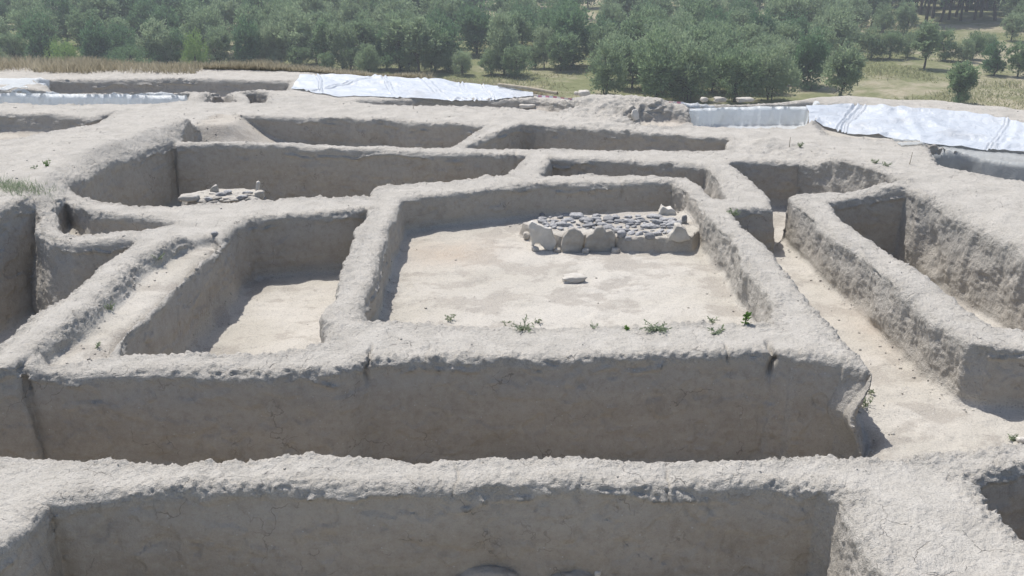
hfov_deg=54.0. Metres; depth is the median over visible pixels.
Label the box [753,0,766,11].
tree
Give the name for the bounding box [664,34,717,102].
tree
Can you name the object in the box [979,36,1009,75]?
tree
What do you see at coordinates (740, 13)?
tree
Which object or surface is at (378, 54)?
shrub
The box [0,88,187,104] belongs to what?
plastic sheet
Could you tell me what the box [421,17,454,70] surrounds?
tree
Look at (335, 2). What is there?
tree
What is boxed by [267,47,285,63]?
shrub
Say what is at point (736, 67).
tree
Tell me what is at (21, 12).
tree
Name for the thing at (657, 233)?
cobble
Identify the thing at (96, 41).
tree
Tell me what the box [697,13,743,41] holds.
tree
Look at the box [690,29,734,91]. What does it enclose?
tree
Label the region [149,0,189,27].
tree
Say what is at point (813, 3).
tree
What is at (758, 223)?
earth wall
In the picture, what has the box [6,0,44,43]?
tree
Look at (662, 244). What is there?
earth bench
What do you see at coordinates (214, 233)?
stone
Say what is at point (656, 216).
cobble
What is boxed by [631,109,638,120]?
stone
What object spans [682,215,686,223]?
stone slab
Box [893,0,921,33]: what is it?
tree
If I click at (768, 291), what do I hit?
earth wall
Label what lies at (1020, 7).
tree
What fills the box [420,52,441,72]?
shrub
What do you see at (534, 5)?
tree
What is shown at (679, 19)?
tree
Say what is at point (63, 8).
tree
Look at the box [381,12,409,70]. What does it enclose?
tree
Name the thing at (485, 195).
earth wall
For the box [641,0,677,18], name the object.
tree
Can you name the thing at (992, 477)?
earth wall
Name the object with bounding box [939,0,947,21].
tree
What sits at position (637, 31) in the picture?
tree
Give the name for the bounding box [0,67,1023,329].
ground
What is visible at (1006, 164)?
plastic sheet
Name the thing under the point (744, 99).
stone
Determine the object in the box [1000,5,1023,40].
tree
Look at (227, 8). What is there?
tree
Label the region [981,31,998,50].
tree
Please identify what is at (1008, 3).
tree
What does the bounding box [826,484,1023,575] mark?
earth wall
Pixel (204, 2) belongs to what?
tree
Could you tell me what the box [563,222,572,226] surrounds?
cobble
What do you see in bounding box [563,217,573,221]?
cobble
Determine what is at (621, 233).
stone
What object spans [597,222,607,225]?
cobble
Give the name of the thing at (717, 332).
weed
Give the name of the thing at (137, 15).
tree
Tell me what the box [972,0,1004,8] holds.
tree
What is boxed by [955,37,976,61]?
tree
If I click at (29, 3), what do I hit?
tree
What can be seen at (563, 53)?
tree
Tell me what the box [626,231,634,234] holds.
cobble
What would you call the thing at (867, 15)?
tree
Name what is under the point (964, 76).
tree
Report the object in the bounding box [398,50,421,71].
shrub
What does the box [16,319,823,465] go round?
earth wall
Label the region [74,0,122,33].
tree
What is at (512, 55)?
tree
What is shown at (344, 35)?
tree
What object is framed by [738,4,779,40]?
tree
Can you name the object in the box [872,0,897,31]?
tree
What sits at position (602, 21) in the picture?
tree
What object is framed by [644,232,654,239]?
stone
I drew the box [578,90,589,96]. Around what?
stone
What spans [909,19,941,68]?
tree
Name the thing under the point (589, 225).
cobble
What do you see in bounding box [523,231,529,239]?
stone slab
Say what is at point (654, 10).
tree
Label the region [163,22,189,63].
tree
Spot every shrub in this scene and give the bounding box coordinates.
[0,45,11,60]
[23,50,35,61]
[43,35,80,59]
[94,49,119,61]
[100,38,162,63]
[152,41,180,64]
[203,53,216,64]
[226,53,238,64]
[256,46,268,59]
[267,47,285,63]
[285,44,311,66]
[305,45,331,63]
[317,50,336,67]
[338,43,359,71]
[352,41,382,73]
[374,43,390,69]
[379,39,420,70]
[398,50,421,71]
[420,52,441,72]
[436,46,458,71]
[477,45,508,74]
[496,55,536,73]
[527,43,544,68]
[801,80,822,90]
[951,88,971,103]
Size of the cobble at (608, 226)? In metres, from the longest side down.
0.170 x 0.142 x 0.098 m
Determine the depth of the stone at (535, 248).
11.02 m
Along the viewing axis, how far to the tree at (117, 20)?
98.13 m
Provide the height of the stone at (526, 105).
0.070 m
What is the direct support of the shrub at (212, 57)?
on the terrain at (892, 87)
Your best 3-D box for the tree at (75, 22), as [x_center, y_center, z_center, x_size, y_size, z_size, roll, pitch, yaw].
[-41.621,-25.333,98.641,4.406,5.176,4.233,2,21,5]
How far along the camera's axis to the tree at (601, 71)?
77.16 m
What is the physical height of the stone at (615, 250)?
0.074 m
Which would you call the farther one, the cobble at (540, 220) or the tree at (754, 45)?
the tree at (754, 45)
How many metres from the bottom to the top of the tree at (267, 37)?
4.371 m
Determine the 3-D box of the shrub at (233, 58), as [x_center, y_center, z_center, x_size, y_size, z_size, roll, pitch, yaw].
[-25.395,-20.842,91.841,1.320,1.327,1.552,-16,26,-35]
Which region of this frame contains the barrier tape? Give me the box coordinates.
[537,95,683,103]
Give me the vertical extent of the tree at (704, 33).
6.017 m
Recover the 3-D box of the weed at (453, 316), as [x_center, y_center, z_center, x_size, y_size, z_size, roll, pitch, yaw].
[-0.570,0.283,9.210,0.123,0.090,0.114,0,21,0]
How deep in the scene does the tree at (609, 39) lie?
84.60 m
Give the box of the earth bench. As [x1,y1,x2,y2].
[516,199,702,254]
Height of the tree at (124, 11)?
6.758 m
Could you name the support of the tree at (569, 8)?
on the terrain at (892, 87)
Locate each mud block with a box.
[459,565,519,575]
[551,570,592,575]
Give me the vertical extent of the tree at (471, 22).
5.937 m
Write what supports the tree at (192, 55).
on the terrain at (892, 87)
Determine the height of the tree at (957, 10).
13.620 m
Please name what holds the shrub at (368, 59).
on the terrain at (892, 87)
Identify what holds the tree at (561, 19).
on the terrain at (892, 87)
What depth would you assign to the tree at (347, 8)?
102.90 m
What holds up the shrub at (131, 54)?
on the terrain at (892, 87)
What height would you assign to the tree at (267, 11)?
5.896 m
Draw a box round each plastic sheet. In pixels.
[0,77,49,89]
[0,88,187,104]
[292,73,532,100]
[684,101,819,128]
[806,103,1023,150]
[892,138,1023,180]
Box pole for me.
[498,83,557,94]
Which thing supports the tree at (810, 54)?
on the terrain at (892, 87)
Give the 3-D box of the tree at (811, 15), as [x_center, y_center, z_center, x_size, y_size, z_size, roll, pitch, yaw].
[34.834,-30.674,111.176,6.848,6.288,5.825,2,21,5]
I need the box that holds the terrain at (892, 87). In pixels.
[4,0,1023,109]
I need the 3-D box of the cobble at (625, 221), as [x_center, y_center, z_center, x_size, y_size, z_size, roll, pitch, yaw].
[1.328,-0.753,11.431,0.173,0.072,0.115,4,14,17]
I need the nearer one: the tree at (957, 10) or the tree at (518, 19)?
the tree at (518, 19)
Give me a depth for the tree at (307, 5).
102.57 m
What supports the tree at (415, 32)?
on the terrain at (892, 87)
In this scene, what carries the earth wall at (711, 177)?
on the trench ground at (496, 273)
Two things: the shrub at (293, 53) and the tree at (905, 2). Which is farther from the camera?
the tree at (905, 2)
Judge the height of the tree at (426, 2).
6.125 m
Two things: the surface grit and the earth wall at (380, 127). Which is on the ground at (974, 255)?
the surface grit
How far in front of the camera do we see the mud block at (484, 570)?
6.02 m
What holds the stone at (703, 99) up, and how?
on the ground at (974, 255)
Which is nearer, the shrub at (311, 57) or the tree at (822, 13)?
the shrub at (311, 57)
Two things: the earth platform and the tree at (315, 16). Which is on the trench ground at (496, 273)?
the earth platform
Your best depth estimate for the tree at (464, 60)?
87.28 m
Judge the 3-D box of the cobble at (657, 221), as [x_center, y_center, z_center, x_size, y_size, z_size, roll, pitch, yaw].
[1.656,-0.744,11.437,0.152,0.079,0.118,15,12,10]
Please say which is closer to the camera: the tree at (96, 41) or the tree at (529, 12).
the tree at (96, 41)
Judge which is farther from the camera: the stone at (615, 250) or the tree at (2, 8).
the tree at (2, 8)
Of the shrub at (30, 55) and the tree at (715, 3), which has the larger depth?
the tree at (715, 3)
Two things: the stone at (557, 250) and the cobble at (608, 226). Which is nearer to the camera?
the stone at (557, 250)
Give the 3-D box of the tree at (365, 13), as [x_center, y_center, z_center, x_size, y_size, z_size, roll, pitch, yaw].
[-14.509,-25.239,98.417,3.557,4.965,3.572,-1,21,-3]
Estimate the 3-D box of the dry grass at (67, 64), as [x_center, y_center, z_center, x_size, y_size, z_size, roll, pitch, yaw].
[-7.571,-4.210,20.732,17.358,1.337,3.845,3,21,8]
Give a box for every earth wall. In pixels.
[0,235,192,459]
[0,451,852,575]
[0,481,120,575]
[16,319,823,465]
[37,220,224,312]
[83,195,374,273]
[109,221,252,356]
[168,140,829,201]
[184,109,812,155]
[319,184,417,342]
[406,173,689,224]
[451,122,527,149]
[500,153,564,178]
[673,181,871,458]
[674,157,770,203]
[727,200,774,247]
[783,193,1023,401]
[803,187,870,236]
[826,442,1023,539]
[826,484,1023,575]
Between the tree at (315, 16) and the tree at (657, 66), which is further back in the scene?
the tree at (315, 16)
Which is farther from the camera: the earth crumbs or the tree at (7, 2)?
the tree at (7, 2)
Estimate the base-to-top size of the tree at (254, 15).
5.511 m
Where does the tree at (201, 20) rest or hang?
on the terrain at (892, 87)
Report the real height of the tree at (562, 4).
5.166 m
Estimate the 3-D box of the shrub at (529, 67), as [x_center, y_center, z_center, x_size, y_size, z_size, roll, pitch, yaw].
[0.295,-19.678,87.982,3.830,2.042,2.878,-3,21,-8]
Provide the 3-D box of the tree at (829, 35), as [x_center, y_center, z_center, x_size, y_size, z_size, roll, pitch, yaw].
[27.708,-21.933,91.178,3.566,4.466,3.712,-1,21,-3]
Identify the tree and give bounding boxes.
[0,0,11,29]
[0,13,12,53]
[0,25,25,60]
[3,0,29,26]
[5,2,61,43]
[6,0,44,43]
[7,0,51,15]
[15,5,60,59]
[34,0,81,43]
[62,5,106,48]
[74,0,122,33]
[76,13,114,61]
[104,11,135,38]
[107,16,136,59]
[115,0,142,26]
[123,0,164,40]
[133,14,176,63]
[141,2,181,47]
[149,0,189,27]
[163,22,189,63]
[171,0,205,35]
[178,0,233,51]
[180,26,212,64]
[189,0,218,9]
[200,22,231,63]
[206,0,243,43]
[225,0,265,45]
[231,11,264,62]
[235,0,262,15]
[238,0,269,19]
[248,0,293,27]
[253,18,280,55]
[266,3,315,62]
[267,0,302,34]
[292,0,337,44]
[305,0,341,42]
[307,18,334,59]
[320,15,358,67]
[323,0,369,30]
[334,0,371,45]
[349,4,380,44]
[351,15,377,68]
[367,0,407,15]
[367,0,421,33]
[373,24,394,68]
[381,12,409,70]
[382,4,415,31]
[398,7,441,72]
[404,0,429,21]
[419,0,463,28]
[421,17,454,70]
[424,3,450,32]
[425,0,460,41]
[439,17,464,67]
[450,49,472,74]
[452,0,493,54]
[457,0,479,9]
[483,4,521,71]
[485,0,525,16]
[500,0,547,19]
[500,42,532,77]
[505,5,532,45]
[510,0,540,44]
[524,1,579,45]
[532,17,554,67]
[541,24,580,70]
[545,0,597,67]
[547,0,586,8]
[549,0,577,15]
[552,0,580,10]
[579,0,599,7]
[584,34,628,94]
[585,11,618,48]
[586,17,620,61]
[596,0,627,32]
[598,0,642,20]
[598,29,635,61]
[610,27,647,88]
[616,11,666,40]
[626,0,670,40]
[631,15,682,74]
[631,23,691,99]
[637,19,713,91]
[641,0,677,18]
[662,5,693,26]
[663,10,704,44]
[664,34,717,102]
[669,0,722,26]
[670,11,724,63]
[675,0,725,18]
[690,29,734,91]
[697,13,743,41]
[703,2,735,30]
[709,39,765,101]
[717,0,760,16]
[719,23,748,54]
[726,0,757,23]
[728,3,752,29]
[733,18,775,47]
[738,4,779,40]
[738,40,782,92]
[744,28,783,58]
[745,35,805,100]
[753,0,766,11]
[759,0,809,33]
[768,0,823,28]
[771,16,809,52]
[773,34,801,78]
[774,8,813,38]
[787,23,832,86]
[803,0,857,24]
[803,0,864,53]
[806,23,838,65]
[812,3,832,21]
[820,36,867,95]
[838,18,862,47]
[842,0,872,30]
[856,23,890,58]
[858,0,891,25]
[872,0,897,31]
[881,27,905,58]
[891,0,924,7]
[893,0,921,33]
[897,29,917,57]
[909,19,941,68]
[911,0,930,21]
[919,0,923,14]
[931,0,940,18]
[932,26,958,60]
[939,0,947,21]
[945,60,980,98]
[947,0,963,19]
[948,0,961,17]
[953,0,984,7]
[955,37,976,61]
[959,0,970,20]
[965,0,968,11]
[966,28,986,59]
[970,0,978,19]
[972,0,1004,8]
[979,0,992,16]
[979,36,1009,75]
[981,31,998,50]
[989,0,1023,23]
[993,0,1004,20]
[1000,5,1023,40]
[1003,38,1023,76]
[1011,0,1023,30]
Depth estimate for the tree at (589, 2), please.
142.85 m
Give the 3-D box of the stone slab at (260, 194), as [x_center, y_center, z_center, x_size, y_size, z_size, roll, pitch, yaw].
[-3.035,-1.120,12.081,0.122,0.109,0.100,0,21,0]
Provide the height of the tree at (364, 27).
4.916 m
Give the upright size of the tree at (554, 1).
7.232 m
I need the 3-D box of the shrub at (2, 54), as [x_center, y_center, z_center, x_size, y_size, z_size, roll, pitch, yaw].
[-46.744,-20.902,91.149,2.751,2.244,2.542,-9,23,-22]
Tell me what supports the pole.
on the plastic sheet at (339, 85)
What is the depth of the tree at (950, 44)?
96.66 m
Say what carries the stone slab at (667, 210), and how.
on the earth bench
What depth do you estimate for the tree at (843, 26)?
97.42 m
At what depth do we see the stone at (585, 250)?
10.97 m
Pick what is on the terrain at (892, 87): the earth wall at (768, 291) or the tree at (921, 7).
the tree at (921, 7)
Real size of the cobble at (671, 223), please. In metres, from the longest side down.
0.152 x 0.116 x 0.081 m
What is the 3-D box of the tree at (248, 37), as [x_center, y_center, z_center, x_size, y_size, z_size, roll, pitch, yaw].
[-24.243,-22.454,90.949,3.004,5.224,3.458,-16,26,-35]
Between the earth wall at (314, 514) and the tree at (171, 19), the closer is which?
the earth wall at (314, 514)
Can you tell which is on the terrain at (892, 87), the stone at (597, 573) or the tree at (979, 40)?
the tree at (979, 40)
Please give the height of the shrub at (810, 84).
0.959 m
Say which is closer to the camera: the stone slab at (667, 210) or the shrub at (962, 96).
the stone slab at (667, 210)
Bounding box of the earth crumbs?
[29,91,1022,453]
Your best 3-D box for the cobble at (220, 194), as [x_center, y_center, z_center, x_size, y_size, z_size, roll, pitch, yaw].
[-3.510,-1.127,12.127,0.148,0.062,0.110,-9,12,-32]
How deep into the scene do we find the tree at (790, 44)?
84.52 m
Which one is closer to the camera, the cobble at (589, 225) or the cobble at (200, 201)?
the cobble at (589, 225)
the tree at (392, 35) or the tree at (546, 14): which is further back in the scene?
the tree at (546, 14)
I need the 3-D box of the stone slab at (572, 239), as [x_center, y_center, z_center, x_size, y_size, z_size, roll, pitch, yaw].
[0.664,-0.514,11.007,0.256,0.323,0.098,0,21,0]
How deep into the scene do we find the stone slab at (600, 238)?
10.97 m
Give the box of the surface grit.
[0,83,1018,545]
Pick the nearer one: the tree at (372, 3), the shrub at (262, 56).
the shrub at (262, 56)
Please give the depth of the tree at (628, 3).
110.39 m
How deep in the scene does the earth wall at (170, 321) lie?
9.29 m
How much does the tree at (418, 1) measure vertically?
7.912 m
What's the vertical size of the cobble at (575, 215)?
0.094 m
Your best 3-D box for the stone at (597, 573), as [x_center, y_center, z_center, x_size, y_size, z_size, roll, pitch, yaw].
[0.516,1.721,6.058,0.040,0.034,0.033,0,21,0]
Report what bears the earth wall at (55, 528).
on the trench ground at (496, 273)
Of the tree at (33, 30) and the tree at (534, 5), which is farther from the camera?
the tree at (534, 5)
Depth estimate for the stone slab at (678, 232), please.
10.94 m
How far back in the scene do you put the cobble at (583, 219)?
11.45 m
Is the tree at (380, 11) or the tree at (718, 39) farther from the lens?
the tree at (380, 11)
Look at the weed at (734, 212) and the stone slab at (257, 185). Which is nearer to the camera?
the weed at (734, 212)
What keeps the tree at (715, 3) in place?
on the terrain at (892, 87)
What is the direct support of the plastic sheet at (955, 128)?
on the ground at (974, 255)
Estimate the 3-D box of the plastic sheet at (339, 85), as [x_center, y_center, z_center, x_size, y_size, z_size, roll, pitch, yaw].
[-1.855,-3.543,17.816,4.553,0.204,1.596,4,22,10]
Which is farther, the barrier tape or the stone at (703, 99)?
the stone at (703, 99)
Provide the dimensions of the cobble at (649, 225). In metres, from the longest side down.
0.183 x 0.104 x 0.078 m
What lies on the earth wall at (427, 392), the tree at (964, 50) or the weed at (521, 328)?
the weed at (521, 328)
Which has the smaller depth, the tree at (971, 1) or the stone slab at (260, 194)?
the stone slab at (260, 194)
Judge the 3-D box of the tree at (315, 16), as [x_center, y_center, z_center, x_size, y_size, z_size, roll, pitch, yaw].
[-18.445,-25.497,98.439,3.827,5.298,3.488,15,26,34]
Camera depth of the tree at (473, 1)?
128.40 m
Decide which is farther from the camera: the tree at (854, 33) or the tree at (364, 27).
the tree at (854, 33)
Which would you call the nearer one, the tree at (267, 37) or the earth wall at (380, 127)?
the earth wall at (380, 127)
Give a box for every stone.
[211,231,218,236]
[519,104,534,107]
[531,246,538,251]
[554,248,560,252]
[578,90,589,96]
[582,248,588,253]
[594,571,600,575]
[611,247,619,252]
[617,230,625,237]
[625,236,631,241]
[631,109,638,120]
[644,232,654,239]
[700,97,708,101]
[713,96,726,102]
[736,97,754,101]
[1016,437,1023,442]
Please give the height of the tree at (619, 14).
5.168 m
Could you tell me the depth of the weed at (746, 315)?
8.06 m
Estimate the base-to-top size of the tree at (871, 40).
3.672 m
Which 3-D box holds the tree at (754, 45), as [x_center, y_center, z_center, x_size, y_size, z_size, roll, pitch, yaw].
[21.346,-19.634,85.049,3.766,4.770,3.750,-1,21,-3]
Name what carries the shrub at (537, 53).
on the terrain at (892, 87)
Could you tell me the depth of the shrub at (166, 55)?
91.02 m
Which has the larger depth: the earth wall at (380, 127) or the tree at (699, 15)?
the tree at (699, 15)
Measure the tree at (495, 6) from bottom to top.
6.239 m
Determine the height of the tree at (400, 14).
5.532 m
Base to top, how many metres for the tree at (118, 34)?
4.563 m
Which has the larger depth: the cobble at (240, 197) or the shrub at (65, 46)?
the shrub at (65, 46)
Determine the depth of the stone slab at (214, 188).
12.22 m
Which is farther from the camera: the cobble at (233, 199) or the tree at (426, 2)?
the tree at (426, 2)
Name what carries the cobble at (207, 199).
on the earth platform
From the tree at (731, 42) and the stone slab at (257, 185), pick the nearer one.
the stone slab at (257, 185)
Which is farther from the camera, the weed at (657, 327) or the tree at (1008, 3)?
the tree at (1008, 3)
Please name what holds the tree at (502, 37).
on the terrain at (892, 87)
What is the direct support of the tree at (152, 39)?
on the terrain at (892, 87)
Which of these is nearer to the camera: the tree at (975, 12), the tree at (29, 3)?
the tree at (29, 3)
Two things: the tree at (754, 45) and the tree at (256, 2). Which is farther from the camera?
the tree at (256, 2)
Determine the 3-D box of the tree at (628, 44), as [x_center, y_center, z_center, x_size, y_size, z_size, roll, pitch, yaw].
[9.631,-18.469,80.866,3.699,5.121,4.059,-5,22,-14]
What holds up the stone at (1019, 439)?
on the trench ground at (496, 273)
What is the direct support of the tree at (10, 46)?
on the terrain at (892, 87)
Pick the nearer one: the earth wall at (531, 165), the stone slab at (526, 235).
the stone slab at (526, 235)
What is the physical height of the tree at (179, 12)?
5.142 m
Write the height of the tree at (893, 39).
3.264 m
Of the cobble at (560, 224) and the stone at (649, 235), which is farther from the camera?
the cobble at (560, 224)
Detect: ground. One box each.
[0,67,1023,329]
[0,91,1023,464]
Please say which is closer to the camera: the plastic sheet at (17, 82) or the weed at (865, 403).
the weed at (865, 403)
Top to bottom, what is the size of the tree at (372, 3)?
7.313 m
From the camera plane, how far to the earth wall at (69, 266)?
10.20 m
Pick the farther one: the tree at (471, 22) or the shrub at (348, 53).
the tree at (471, 22)
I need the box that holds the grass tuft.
[0,175,58,199]
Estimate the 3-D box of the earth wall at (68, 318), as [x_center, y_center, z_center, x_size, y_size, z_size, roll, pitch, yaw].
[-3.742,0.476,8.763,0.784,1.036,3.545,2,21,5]
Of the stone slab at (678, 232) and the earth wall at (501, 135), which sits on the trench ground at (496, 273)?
the earth wall at (501, 135)
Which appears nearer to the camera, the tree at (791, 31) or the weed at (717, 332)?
the weed at (717, 332)
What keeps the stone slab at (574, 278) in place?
on the trench ground at (496, 273)
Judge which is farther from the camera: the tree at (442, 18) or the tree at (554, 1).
the tree at (554, 1)
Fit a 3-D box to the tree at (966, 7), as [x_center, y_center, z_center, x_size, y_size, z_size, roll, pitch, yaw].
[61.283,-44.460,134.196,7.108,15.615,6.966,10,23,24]
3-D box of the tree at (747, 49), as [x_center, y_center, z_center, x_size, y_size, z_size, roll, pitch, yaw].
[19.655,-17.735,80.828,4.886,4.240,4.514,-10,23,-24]
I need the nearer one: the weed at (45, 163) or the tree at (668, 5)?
the weed at (45, 163)
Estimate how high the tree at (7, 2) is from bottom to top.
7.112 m
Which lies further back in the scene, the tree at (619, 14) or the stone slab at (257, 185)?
the tree at (619, 14)
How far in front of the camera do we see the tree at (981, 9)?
128.72 m
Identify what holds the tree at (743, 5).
on the terrain at (892, 87)
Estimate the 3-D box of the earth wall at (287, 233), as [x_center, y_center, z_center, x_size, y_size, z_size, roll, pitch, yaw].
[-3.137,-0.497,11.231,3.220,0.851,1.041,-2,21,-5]
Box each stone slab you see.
[178,193,199,201]
[210,184,218,191]
[254,190,264,198]
[255,181,259,190]
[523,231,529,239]
[529,220,555,250]
[561,227,583,251]
[562,273,586,283]
[584,225,614,251]
[658,204,676,214]
[667,222,689,241]
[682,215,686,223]
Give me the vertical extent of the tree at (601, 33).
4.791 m
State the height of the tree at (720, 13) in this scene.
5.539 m
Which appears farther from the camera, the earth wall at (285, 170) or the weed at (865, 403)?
the earth wall at (285, 170)
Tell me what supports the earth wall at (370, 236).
on the trench ground at (496, 273)
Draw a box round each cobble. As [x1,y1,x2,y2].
[195,199,206,202]
[204,197,211,201]
[215,192,226,195]
[229,198,239,201]
[236,195,247,199]
[537,218,546,222]
[555,222,565,226]
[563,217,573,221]
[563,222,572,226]
[569,212,584,218]
[579,217,593,222]
[582,222,594,227]
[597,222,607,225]
[602,215,613,220]
[603,224,613,229]
[621,218,635,223]
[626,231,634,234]
[641,223,656,228]
[649,213,662,218]
[651,219,662,224]
[653,231,661,235]
[665,221,676,226]
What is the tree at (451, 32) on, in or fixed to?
on the terrain at (892, 87)
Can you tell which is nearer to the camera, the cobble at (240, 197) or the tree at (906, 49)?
the cobble at (240, 197)
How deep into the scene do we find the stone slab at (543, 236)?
11.02 m
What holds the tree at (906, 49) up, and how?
on the terrain at (892, 87)
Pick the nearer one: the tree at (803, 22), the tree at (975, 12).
the tree at (803, 22)
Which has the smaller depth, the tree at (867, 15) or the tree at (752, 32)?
the tree at (752, 32)
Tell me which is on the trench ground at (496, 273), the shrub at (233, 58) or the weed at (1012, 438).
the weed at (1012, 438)
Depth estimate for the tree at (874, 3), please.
119.27 m
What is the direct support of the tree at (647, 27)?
on the terrain at (892, 87)
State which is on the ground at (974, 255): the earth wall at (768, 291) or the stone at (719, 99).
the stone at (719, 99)
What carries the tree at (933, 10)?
on the terrain at (892, 87)
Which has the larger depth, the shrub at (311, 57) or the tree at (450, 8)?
the tree at (450, 8)
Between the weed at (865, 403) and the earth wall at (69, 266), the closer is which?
the weed at (865, 403)
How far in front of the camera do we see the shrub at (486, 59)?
87.41 m
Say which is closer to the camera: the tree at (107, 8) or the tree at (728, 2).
the tree at (107, 8)
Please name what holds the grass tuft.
on the ground at (974, 255)
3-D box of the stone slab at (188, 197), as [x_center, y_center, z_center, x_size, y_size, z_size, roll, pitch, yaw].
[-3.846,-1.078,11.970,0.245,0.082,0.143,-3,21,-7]
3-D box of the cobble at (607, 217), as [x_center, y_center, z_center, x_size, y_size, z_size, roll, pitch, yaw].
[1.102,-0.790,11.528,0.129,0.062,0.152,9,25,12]
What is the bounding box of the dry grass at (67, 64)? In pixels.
[0,54,547,95]
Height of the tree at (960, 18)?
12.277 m
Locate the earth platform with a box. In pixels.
[181,188,259,205]
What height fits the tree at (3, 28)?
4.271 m
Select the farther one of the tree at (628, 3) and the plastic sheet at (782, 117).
the tree at (628, 3)
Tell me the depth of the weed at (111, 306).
8.51 m
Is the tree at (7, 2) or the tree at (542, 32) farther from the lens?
the tree at (7, 2)
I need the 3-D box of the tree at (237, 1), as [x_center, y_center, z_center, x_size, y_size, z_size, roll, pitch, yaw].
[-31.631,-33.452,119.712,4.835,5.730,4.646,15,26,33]
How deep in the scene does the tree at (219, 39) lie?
90.89 m
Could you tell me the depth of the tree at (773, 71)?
76.09 m
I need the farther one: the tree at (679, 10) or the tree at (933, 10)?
the tree at (933, 10)
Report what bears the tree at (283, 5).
on the terrain at (892, 87)
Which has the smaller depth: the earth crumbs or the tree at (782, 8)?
the earth crumbs
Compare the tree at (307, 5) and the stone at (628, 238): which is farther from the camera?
the tree at (307, 5)
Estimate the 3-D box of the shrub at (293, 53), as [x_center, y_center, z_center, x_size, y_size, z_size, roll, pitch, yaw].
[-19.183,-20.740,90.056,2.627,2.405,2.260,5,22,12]
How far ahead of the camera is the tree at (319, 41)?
89.38 m
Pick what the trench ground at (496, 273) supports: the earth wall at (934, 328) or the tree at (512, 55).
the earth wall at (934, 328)
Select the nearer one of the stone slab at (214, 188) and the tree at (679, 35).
the stone slab at (214, 188)
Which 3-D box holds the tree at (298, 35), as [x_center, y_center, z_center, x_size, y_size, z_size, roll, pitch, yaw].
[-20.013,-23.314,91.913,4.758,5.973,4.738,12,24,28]
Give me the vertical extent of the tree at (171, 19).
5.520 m
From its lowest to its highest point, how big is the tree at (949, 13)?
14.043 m
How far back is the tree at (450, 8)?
103.03 m
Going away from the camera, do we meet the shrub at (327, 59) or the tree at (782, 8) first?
the shrub at (327, 59)
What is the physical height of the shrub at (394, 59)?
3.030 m
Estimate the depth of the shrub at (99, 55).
90.00 m
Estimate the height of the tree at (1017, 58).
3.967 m
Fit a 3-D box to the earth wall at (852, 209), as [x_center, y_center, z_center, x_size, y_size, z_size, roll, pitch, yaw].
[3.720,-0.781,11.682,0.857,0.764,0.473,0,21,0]
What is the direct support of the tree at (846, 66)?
on the terrain at (892, 87)
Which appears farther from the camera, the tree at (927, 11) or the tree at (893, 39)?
the tree at (927, 11)
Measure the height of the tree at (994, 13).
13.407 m
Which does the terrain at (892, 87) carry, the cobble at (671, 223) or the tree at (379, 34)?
the tree at (379, 34)
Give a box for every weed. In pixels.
[42,159,50,165]
[103,303,114,310]
[445,314,456,320]
[511,313,533,331]
[639,319,671,332]
[707,324,723,334]
[726,208,739,216]
[740,311,751,323]
[862,396,873,407]
[1007,433,1017,441]
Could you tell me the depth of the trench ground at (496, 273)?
9.81 m
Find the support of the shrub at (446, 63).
on the terrain at (892, 87)

